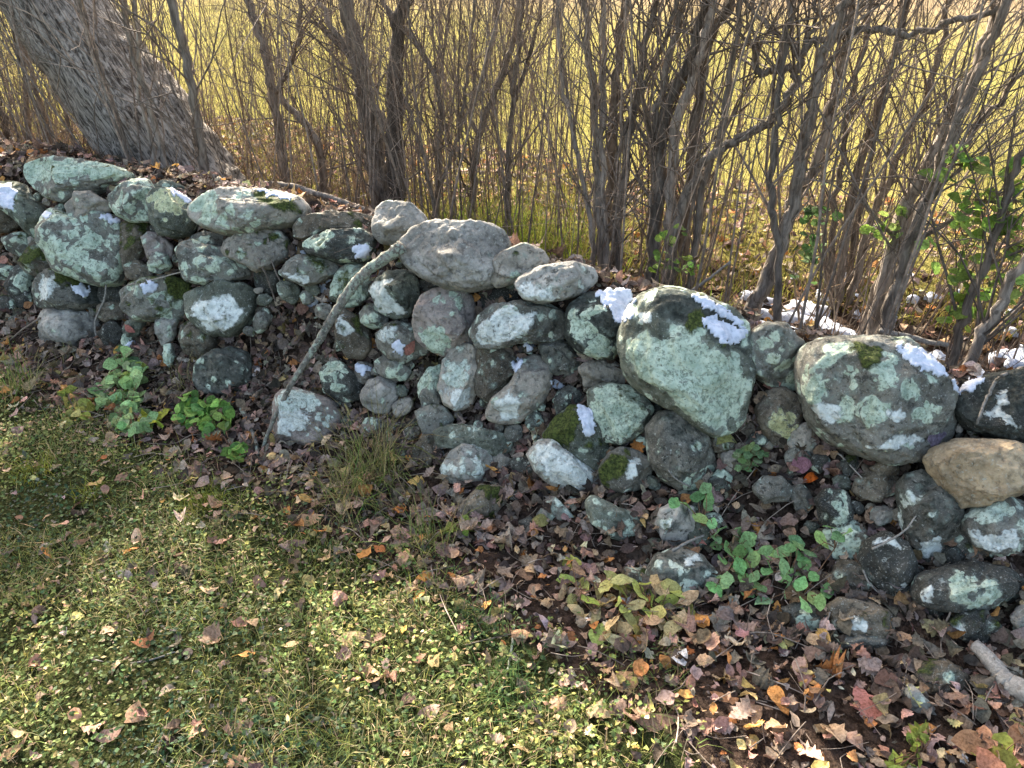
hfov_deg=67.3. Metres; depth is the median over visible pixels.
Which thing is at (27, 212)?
fieldstone
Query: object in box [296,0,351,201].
bare sapling
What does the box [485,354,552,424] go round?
fieldstone
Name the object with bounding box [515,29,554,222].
bare sapling
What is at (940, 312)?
field grass
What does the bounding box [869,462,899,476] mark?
fieldstone
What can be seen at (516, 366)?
snow patch
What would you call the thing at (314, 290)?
fieldstone
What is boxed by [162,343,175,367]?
fieldstone
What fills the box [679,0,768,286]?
bare sapling
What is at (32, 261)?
fieldstone
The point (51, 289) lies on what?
fieldstone
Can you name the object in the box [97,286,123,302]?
fieldstone
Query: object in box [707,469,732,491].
fieldstone
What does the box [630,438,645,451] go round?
fallen leaf
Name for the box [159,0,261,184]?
bare sapling
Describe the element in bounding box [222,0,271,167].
bare sapling
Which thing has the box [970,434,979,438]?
fieldstone
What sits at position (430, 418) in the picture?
fieldstone
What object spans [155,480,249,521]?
grass tuft
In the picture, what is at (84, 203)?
fieldstone
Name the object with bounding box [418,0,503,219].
bare sapling
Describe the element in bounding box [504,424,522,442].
fieldstone
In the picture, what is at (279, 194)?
snow patch
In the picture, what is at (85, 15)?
bare sapling
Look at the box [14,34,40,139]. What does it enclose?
bare sapling
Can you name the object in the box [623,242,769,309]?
grass tuft
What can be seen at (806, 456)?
fieldstone
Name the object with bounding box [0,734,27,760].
fallen leaf
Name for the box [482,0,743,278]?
bare shrub
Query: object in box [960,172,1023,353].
bare sapling
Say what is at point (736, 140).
bare tree
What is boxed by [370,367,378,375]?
fieldstone
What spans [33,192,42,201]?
fieldstone
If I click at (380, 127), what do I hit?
bare sapling
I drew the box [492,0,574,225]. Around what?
bare sapling
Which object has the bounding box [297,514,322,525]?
fallen leaf
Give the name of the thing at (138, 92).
bare sapling
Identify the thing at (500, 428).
fieldstone
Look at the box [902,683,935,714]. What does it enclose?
fieldstone
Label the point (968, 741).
broad leaved weed
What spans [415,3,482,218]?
bare sapling
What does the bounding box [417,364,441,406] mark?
fieldstone
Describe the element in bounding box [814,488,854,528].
fieldstone
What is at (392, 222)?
fieldstone
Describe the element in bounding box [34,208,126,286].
fieldstone
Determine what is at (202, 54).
bare sapling
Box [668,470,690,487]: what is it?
twig
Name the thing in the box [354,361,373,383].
fieldstone
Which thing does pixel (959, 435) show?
fieldstone
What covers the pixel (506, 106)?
bare sapling
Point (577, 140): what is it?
bare sapling
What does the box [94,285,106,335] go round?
twig
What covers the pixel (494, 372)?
fieldstone
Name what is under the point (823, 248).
bare sapling
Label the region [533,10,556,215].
bare sapling
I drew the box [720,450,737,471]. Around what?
fieldstone
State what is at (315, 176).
bare sapling
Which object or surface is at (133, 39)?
bare sapling
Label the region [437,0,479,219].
bare sapling
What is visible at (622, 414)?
fieldstone
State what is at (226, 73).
bare sapling
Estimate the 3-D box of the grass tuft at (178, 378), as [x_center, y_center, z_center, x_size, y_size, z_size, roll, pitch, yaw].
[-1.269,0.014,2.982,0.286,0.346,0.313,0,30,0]
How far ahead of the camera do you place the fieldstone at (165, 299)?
3.04 m
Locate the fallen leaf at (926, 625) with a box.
[921,619,936,636]
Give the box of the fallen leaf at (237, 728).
[223,720,252,734]
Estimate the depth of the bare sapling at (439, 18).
4.07 m
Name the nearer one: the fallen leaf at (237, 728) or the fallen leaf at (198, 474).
the fallen leaf at (237, 728)
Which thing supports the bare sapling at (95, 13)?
on the ground at (850, 718)
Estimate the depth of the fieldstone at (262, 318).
2.89 m
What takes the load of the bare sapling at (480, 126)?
on the ground at (850, 718)
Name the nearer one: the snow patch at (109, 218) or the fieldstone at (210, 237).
the fieldstone at (210, 237)
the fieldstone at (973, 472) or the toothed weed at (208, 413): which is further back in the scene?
the toothed weed at (208, 413)
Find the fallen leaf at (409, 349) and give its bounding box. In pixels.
[404,340,414,354]
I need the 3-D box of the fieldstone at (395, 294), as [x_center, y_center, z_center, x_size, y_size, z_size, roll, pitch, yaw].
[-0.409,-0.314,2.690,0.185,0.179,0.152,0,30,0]
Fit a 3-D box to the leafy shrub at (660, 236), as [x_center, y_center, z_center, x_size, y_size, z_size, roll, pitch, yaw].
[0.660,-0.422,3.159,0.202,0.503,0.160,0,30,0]
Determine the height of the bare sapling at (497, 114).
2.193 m
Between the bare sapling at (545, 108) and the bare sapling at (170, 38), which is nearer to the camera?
the bare sapling at (545, 108)
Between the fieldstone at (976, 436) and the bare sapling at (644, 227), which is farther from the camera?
the bare sapling at (644, 227)
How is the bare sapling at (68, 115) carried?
on the ground at (850, 718)
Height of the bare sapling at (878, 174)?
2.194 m
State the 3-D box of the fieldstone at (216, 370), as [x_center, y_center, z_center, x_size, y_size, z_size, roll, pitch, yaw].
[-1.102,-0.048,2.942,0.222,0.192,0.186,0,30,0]
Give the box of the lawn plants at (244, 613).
[0,331,727,767]
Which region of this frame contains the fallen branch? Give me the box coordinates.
[261,241,406,447]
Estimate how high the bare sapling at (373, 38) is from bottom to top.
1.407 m
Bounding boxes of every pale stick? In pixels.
[691,261,730,290]
[879,327,948,346]
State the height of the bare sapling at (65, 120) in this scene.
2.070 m
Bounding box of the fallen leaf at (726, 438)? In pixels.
[716,434,736,444]
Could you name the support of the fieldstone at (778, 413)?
on the ground at (850, 718)
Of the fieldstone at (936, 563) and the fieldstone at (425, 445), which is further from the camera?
the fieldstone at (425, 445)
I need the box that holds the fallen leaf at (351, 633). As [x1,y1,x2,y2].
[336,631,365,646]
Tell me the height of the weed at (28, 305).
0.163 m
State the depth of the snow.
3.35 m
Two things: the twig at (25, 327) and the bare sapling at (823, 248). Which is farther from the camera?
the twig at (25, 327)
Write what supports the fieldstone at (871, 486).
on the ground at (850, 718)
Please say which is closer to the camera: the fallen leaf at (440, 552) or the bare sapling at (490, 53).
the fallen leaf at (440, 552)
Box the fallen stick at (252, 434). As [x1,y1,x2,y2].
[239,408,259,456]
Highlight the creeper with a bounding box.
[668,482,852,612]
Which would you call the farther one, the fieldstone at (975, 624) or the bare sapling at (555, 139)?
the bare sapling at (555, 139)
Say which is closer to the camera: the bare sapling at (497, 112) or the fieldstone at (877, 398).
the fieldstone at (877, 398)
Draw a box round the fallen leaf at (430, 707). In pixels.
[417,704,440,719]
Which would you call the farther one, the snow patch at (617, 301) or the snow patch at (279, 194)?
the snow patch at (279, 194)
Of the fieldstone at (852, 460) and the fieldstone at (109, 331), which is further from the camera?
the fieldstone at (109, 331)
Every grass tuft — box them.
[0,331,60,416]
[0,442,69,494]
[35,341,86,377]
[64,462,126,506]
[148,350,202,405]
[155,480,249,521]
[267,423,415,542]
[286,380,461,525]
[367,480,486,588]
[413,170,591,253]
[422,577,544,649]
[457,635,568,739]
[462,175,663,277]
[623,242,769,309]
[635,610,687,654]
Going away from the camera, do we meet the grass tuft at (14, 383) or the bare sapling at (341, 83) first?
the grass tuft at (14, 383)
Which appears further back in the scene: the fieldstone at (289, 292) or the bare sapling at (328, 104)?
the bare sapling at (328, 104)
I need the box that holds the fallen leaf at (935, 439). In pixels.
[927,431,946,446]
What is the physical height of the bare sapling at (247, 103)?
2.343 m
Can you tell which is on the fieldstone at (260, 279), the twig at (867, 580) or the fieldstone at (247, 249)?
the fieldstone at (247, 249)
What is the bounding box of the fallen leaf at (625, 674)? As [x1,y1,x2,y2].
[610,671,643,693]
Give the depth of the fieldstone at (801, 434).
2.20 m
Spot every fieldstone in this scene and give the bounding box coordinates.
[0,181,46,238]
[0,210,19,232]
[0,232,28,257]
[0,263,13,280]
[0,294,18,309]
[3,264,33,297]
[13,255,18,263]
[13,291,33,308]
[17,239,49,275]
[23,155,137,202]
[27,236,33,243]
[31,268,100,310]
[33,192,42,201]
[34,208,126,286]
[37,308,100,346]
[42,197,50,205]
[54,203,65,210]
[64,190,111,216]
[89,307,95,315]
[95,301,124,322]
[96,320,122,345]
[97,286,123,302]
[107,178,154,222]
[119,221,150,266]
[119,274,192,322]
[120,333,133,346]
[122,259,153,279]
[122,319,146,336]
[140,231,174,259]
[146,187,197,238]
[147,251,172,273]
[153,180,188,191]
[154,317,178,345]
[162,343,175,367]
[172,254,177,262]
[174,239,250,285]
[178,320,218,357]
[183,279,258,337]
[187,186,311,235]
[189,231,222,245]
[192,346,252,395]
[220,229,290,272]
[243,326,255,336]
[253,307,272,333]
[254,268,283,294]
[254,287,263,293]
[256,293,272,305]
[271,387,341,445]
[276,280,300,304]
[278,254,339,286]
[292,209,372,239]
[299,290,313,304]
[302,228,376,265]
[304,285,319,295]
[314,302,332,319]
[319,359,364,402]
[329,263,372,307]
[333,343,341,351]
[334,307,371,359]
[334,399,341,405]
[340,415,352,427]
[342,402,351,407]
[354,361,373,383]
[359,303,388,329]
[359,375,397,413]
[362,417,384,434]
[368,269,420,319]
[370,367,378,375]
[371,200,427,245]
[374,354,411,380]
[375,320,429,363]
[385,425,395,441]
[391,397,413,417]
[395,259,402,267]
[396,384,408,396]
[399,218,510,292]
[399,443,411,458]
[404,426,420,442]
[406,361,414,369]
[411,287,475,356]
[412,434,434,466]
[414,404,453,433]
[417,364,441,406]
[420,279,438,291]
[433,423,513,455]
[437,343,476,410]
[440,443,493,483]
[456,483,506,519]
[468,300,564,349]
[473,420,483,426]
[474,344,524,402]
[478,287,518,307]
[479,398,484,406]
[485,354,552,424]
[491,242,549,287]
[493,453,510,471]
[495,423,504,432]
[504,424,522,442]
[506,284,514,288]
[508,489,517,499]
[510,456,532,475]
[514,260,597,303]
[518,516,532,529]
[522,344,532,353]
[524,410,543,430]
[526,438,598,493]
[533,434,540,441]
[536,508,554,521]
[538,339,581,377]
[538,403,545,410]
[542,404,609,469]
[546,497,573,520]
[552,385,583,414]
[564,288,632,359]
[564,496,575,507]
[578,360,625,387]
[585,495,642,540]
[586,382,653,445]
[597,446,652,492]
[616,285,755,437]
[621,566,645,585]
[635,435,645,451]
[644,409,716,491]
[645,547,719,602]
[646,475,660,490]
[648,399,663,416]
[648,537,663,549]
[654,503,695,545]
[677,490,688,499]
[686,518,717,549]
[690,501,701,512]
[705,512,723,529]
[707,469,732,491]
[711,437,735,452]
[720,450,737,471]
[745,432,768,447]
[750,321,805,390]
[752,475,792,503]
[753,386,802,447]
[763,441,773,449]
[781,601,829,630]
[784,447,801,463]
[786,468,795,476]
[787,422,816,454]
[790,484,812,512]
[793,334,958,465]
[803,451,811,469]
[803,520,819,533]
[810,454,829,473]
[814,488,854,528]
[822,520,868,559]
[826,597,896,638]
[828,559,873,594]
[832,474,851,489]
[834,634,892,649]
[840,455,860,476]
[851,471,901,502]
[851,500,863,513]
[857,530,919,595]
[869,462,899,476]
[869,505,893,525]
[895,469,964,562]
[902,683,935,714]
[909,560,1023,612]
[910,657,972,693]
[922,438,1023,508]
[925,608,944,618]
[933,559,941,566]
[942,545,965,563]
[947,609,1001,642]
[954,368,1023,442]
[954,533,975,553]
[955,424,962,432]
[955,432,963,437]
[960,497,1023,556]
[966,551,983,559]
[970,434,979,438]
[1009,604,1023,628]
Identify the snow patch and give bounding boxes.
[0,182,17,210]
[41,211,51,218]
[71,282,90,297]
[99,213,120,224]
[140,280,157,294]
[171,187,191,202]
[257,188,290,200]
[307,279,331,306]
[352,244,370,258]
[355,362,371,375]
[391,340,404,355]
[511,357,523,371]
[523,342,535,351]
[550,379,564,389]
[577,404,596,436]
[595,287,635,323]
[691,292,745,328]
[702,314,747,345]
[896,343,948,376]
[951,377,984,394]
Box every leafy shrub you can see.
[648,223,698,289]
[789,183,843,326]
[859,204,914,330]
[917,144,1023,377]
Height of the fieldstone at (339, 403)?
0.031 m
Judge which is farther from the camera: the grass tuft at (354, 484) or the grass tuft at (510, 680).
the grass tuft at (354, 484)
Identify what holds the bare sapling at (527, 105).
on the ground at (850, 718)
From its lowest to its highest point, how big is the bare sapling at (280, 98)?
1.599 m
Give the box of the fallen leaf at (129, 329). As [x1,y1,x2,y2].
[124,324,134,332]
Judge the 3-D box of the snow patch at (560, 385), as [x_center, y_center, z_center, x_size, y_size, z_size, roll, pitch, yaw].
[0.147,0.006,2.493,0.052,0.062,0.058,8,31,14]
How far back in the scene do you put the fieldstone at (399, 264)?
2.69 m
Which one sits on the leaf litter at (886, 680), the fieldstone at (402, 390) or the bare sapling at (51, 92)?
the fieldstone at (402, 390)
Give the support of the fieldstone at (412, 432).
on the ground at (850, 718)
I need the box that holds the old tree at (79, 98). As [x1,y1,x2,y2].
[0,0,246,185]
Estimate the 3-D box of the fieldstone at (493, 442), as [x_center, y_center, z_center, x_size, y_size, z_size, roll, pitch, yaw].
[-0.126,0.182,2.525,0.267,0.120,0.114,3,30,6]
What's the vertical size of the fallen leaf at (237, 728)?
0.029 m
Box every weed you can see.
[7,302,37,355]
[57,385,94,428]
[87,345,157,436]
[137,408,170,428]
[170,390,248,461]
[443,514,480,535]
[732,442,768,471]
[884,720,930,767]
[951,723,1023,767]
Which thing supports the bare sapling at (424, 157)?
on the ground at (850, 718)
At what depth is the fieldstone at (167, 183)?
3.12 m
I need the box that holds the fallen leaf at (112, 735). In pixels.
[94,727,121,742]
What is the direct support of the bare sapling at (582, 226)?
on the ground at (850, 718)
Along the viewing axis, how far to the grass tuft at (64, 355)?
3.21 m
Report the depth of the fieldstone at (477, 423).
2.55 m
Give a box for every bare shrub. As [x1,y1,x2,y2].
[0,3,130,151]
[319,0,543,219]
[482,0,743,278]
[690,0,1023,313]
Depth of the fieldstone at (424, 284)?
2.67 m
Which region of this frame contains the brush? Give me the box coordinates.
[0,0,1023,364]
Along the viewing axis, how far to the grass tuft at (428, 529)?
2.26 m
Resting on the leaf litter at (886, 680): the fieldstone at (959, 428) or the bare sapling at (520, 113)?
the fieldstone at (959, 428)
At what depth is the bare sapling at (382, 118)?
3.25 m
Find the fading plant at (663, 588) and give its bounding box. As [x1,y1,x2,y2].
[556,554,698,652]
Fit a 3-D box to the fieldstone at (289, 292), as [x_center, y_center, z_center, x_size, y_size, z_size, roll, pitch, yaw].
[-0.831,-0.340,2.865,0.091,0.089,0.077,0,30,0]
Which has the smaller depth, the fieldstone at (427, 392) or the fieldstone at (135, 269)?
the fieldstone at (427, 392)
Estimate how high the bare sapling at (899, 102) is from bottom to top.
2.237 m
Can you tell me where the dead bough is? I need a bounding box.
[265,181,373,213]
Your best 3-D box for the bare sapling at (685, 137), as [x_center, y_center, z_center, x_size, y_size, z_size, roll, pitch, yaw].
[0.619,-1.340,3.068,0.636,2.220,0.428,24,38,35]
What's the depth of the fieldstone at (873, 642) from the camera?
1.92 m
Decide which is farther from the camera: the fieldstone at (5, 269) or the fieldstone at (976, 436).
the fieldstone at (5, 269)
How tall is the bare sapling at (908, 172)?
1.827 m
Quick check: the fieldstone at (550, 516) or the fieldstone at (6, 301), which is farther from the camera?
the fieldstone at (6, 301)
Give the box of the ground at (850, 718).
[0,0,1023,767]
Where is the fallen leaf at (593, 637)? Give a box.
[588,623,605,645]
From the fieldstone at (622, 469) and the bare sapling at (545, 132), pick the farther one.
the bare sapling at (545, 132)
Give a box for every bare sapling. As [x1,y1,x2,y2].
[0,0,27,139]
[0,0,56,142]
[0,0,133,165]
[0,1,102,157]
[0,2,55,143]
[0,2,84,150]
[0,9,44,141]
[0,16,24,139]
[0,16,26,142]
[0,22,19,140]
[0,26,104,155]
[0,50,32,138]
[0,97,32,139]
[1,31,55,146]
[1,42,84,148]
[2,0,54,136]
[3,0,49,143]
[3,22,83,147]
[3,53,74,142]
[7,0,234,177]
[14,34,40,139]
[14,44,67,143]
[31,1,65,69]
[63,1,134,165]
[67,0,199,171]
[68,0,178,171]
[69,0,128,160]
[77,0,188,165]
[85,0,99,44]
[94,0,97,24]
[95,0,208,168]
[105,0,151,164]
[106,0,233,83]
[107,0,181,105]
[118,0,169,71]
[139,0,200,69]
[143,0,168,69]
[143,0,174,78]
[143,3,189,80]
[152,0,247,124]
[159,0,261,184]
[160,2,188,88]
[161,0,210,127]
[176,0,269,183]
[180,0,233,126]
[183,0,299,189]
[184,0,353,180]
[186,0,246,177]
[192,0,225,123]
[204,1,294,178]
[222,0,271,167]
[222,1,255,184]
[228,1,302,116]
[233,0,281,179]
[239,0,306,188]
[241,0,315,171]
[241,0,332,202]
[249,1,274,181]
[251,0,294,182]
[253,2,299,154]
[257,0,375,207]
[264,0,318,190]
[286,0,379,188]
[290,0,385,189]
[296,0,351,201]
[310,3,382,124]
[314,0,378,104]
[321,0,353,185]
[328,0,403,202]
[328,4,384,157]
[330,0,447,206]
[330,0,458,204]
[338,0,427,201]
[342,0,472,218]
[347,0,427,199]
[352,0,411,207]
[354,1,393,203]
[362,0,433,192]
[370,0,386,77]
[372,2,428,207]
[383,0,477,212]
[401,2,450,211]
[412,2,447,204]
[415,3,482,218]
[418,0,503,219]
[423,0,475,215]
[427,2,439,212]
[428,1,488,218]
[434,2,450,189]
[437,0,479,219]
[445,0,549,224]
[447,0,535,235]
[463,0,612,267]
[464,0,509,221]
[468,0,555,222]
[483,0,514,234]
[483,1,554,208]
[492,0,520,232]
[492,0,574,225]
[499,0,544,195]
[505,0,585,209]
[507,1,577,242]
[509,0,641,236]
[513,1,574,240]
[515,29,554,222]
[517,3,591,255]
[527,0,605,242]
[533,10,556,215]
[536,0,660,270]
[543,0,604,214]
[549,1,624,232]
[559,2,628,254]
[564,0,617,216]
[576,1,688,220]
[579,3,672,241]
[584,0,656,271]
[585,9,642,242]
[622,0,776,291]
[633,22,689,200]
[636,0,808,265]
[642,0,768,284]
[654,0,783,283]
[667,0,754,291]
[672,8,712,257]
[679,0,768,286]
[686,2,811,278]
[688,0,781,269]
[691,1,784,234]
[691,3,796,222]
[694,0,801,302]
[700,0,807,278]
[727,0,789,303]
[775,0,960,333]
[788,0,994,323]
[790,0,954,327]
[799,0,876,328]
[818,2,966,285]
[825,12,916,201]
[830,1,951,249]
[856,1,978,293]
[858,0,1008,260]
[861,0,1023,334]
[865,119,1023,378]
[883,0,1023,334]
[887,43,1023,371]
[888,17,1023,335]
[905,3,1023,289]
[914,10,1023,256]
[935,235,1003,305]
[936,0,1022,186]
[950,194,1023,372]
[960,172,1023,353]
[973,247,1021,319]
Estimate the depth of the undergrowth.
4.09 m
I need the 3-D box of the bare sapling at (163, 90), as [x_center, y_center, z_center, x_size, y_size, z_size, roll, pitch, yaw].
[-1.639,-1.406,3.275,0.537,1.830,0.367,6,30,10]
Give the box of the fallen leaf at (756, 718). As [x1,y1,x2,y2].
[737,704,762,724]
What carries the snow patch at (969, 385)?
on the fieldstone at (1002, 417)
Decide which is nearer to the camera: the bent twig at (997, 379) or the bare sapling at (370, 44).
the bent twig at (997, 379)
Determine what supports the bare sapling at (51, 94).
on the ground at (850, 718)
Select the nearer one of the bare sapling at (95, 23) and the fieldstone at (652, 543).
the fieldstone at (652, 543)
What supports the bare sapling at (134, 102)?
on the ground at (850, 718)
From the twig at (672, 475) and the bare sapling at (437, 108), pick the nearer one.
the twig at (672, 475)
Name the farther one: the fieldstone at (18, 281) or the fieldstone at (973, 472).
the fieldstone at (18, 281)
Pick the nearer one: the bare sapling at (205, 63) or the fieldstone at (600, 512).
the fieldstone at (600, 512)
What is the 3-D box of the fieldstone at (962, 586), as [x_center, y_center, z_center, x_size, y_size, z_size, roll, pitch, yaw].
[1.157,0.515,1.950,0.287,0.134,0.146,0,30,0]
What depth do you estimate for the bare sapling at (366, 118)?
3.30 m
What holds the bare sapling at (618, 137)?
on the ground at (850, 718)
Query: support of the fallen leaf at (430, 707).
on the ground at (850, 718)
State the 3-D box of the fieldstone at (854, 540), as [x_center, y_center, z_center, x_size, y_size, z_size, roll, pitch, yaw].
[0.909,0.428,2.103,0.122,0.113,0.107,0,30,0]
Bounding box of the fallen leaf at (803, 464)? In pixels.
[791,456,811,473]
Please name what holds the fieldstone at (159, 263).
on the fieldstone at (165, 299)
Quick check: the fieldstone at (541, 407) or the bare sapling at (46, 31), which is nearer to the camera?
the fieldstone at (541, 407)
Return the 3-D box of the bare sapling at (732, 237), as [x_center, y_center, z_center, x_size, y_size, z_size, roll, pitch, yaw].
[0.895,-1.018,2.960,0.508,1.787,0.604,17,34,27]
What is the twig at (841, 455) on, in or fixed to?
on the fieldstone at (871, 486)
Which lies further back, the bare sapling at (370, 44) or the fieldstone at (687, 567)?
the bare sapling at (370, 44)
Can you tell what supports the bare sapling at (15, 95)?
on the ground at (850, 718)
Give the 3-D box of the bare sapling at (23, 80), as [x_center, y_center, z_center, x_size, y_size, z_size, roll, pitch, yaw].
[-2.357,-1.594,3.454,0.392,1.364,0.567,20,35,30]
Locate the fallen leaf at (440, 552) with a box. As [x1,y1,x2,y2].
[434,541,462,557]
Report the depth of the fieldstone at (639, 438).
2.34 m
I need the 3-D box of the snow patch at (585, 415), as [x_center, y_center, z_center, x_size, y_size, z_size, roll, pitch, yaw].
[0.224,0.112,2.360,0.053,0.076,0.092,-10,31,-16]
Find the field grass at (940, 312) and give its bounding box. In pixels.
[0,42,1023,343]
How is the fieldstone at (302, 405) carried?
on the ground at (850, 718)
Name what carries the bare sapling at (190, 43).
on the ground at (850, 718)
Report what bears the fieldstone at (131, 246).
on the ground at (850, 718)
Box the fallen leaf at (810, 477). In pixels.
[803,472,817,482]
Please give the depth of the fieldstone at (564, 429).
2.36 m
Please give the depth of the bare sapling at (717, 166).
2.32 m
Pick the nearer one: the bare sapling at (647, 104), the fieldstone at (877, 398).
the fieldstone at (877, 398)
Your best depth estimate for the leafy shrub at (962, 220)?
2.57 m
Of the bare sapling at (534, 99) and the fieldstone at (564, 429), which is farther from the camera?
the bare sapling at (534, 99)
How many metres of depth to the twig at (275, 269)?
2.85 m
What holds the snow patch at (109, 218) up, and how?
on the fieldstone at (84, 249)
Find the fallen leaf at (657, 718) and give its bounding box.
[636,713,687,731]
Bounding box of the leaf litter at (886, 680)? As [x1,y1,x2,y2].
[0,110,1023,767]
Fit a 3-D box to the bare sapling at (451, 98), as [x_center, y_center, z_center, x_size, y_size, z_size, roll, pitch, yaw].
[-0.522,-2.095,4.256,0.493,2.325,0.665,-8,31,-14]
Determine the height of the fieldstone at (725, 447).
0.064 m
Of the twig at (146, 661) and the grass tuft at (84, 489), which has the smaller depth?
the twig at (146, 661)
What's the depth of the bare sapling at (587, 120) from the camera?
4.22 m
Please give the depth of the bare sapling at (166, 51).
3.83 m
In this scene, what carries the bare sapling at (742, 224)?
on the ground at (850, 718)
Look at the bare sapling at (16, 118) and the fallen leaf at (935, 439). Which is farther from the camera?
the bare sapling at (16, 118)
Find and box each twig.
[9,317,40,341]
[91,651,174,662]
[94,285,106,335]
[127,272,214,285]
[257,258,280,317]
[267,238,292,311]
[344,403,371,447]
[502,624,514,690]
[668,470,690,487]
[671,529,722,551]
[833,449,861,477]
[862,570,886,598]
[871,516,916,549]
[973,366,1023,432]
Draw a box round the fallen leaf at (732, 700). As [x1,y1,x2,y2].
[710,691,738,704]
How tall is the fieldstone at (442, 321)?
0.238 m
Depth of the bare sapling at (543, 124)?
2.73 m
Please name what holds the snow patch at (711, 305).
on the fieldstone at (677, 357)
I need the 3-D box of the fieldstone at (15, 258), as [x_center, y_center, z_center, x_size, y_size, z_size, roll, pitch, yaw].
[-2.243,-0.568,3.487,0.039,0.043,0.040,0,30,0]
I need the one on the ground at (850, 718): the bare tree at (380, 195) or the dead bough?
the bare tree at (380, 195)
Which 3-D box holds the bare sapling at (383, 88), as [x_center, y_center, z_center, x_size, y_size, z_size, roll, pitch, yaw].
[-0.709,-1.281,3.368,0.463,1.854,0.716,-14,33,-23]
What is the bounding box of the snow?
[739,273,1023,378]
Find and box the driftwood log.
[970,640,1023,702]
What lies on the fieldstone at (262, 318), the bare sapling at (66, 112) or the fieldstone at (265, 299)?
the fieldstone at (265, 299)
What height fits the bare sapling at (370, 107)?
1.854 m
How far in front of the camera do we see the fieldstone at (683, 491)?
2.26 m
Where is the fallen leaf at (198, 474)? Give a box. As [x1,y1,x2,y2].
[178,465,207,476]
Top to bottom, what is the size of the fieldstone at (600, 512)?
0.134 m
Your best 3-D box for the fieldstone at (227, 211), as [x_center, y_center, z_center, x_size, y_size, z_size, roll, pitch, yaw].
[-0.987,-0.634,2.886,0.469,0.200,0.249,0,30,0]
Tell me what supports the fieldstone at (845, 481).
on the ground at (850, 718)
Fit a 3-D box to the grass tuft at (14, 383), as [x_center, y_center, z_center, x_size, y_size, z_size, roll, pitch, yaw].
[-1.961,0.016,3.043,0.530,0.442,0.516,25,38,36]
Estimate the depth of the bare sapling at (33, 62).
3.62 m
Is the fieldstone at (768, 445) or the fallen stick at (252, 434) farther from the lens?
the fallen stick at (252, 434)
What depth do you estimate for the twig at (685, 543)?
2.15 m
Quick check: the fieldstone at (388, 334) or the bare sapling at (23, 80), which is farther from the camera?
the bare sapling at (23, 80)
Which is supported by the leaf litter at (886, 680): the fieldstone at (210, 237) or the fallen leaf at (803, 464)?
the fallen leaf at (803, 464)
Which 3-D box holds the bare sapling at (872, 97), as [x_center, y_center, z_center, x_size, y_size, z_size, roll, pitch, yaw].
[1.747,-1.393,3.472,0.523,1.905,0.326,-5,30,-9]
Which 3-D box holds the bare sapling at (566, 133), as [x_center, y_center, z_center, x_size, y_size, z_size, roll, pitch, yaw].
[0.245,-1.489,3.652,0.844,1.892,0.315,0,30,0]
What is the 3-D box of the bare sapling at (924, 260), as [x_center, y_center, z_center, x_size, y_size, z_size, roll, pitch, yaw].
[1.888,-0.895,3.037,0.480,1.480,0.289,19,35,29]
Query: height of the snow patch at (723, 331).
0.090 m
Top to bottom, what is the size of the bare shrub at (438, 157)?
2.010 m
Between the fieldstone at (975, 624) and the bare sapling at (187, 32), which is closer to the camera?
the fieldstone at (975, 624)
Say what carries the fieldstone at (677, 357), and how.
on the ground at (850, 718)
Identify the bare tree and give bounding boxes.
[178,0,423,201]
[193,0,452,207]
[357,0,598,234]
[476,0,860,288]
[603,0,1013,285]
[619,0,1023,321]
[766,0,1023,334]
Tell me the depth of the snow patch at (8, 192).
3.36 m
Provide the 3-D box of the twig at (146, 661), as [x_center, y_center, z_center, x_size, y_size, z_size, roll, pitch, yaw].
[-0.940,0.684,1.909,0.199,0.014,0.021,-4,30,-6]
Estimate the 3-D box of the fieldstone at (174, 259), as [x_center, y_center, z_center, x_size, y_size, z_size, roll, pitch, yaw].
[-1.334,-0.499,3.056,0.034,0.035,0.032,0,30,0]
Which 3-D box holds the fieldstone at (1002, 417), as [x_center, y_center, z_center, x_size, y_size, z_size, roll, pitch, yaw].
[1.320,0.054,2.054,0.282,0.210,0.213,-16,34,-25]
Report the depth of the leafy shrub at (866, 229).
2.86 m
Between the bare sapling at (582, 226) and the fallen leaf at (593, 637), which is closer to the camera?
the fallen leaf at (593, 637)
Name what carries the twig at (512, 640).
on the ground at (850, 718)
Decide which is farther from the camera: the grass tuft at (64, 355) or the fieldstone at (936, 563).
the grass tuft at (64, 355)
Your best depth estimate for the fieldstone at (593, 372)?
2.39 m
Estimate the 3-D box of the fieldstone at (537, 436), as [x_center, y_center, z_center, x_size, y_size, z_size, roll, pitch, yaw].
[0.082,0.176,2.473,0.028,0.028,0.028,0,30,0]
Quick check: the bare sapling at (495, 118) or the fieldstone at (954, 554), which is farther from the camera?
the bare sapling at (495, 118)
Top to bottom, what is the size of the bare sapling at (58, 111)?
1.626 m
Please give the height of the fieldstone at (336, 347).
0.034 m
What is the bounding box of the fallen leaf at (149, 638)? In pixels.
[131,630,153,647]
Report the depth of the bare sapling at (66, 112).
4.01 m
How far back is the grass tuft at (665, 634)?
1.95 m
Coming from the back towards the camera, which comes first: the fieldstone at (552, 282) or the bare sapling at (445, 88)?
the bare sapling at (445, 88)
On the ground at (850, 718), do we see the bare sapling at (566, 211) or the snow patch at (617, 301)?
the bare sapling at (566, 211)
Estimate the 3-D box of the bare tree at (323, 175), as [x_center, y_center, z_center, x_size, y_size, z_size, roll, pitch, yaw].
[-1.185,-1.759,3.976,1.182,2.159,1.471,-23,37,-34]
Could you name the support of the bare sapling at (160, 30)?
on the ground at (850, 718)
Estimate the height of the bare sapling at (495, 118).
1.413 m
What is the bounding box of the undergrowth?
[0,49,1023,373]
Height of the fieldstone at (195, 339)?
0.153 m
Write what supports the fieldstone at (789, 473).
on the ground at (850, 718)
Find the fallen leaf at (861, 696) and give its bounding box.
[852,685,882,718]

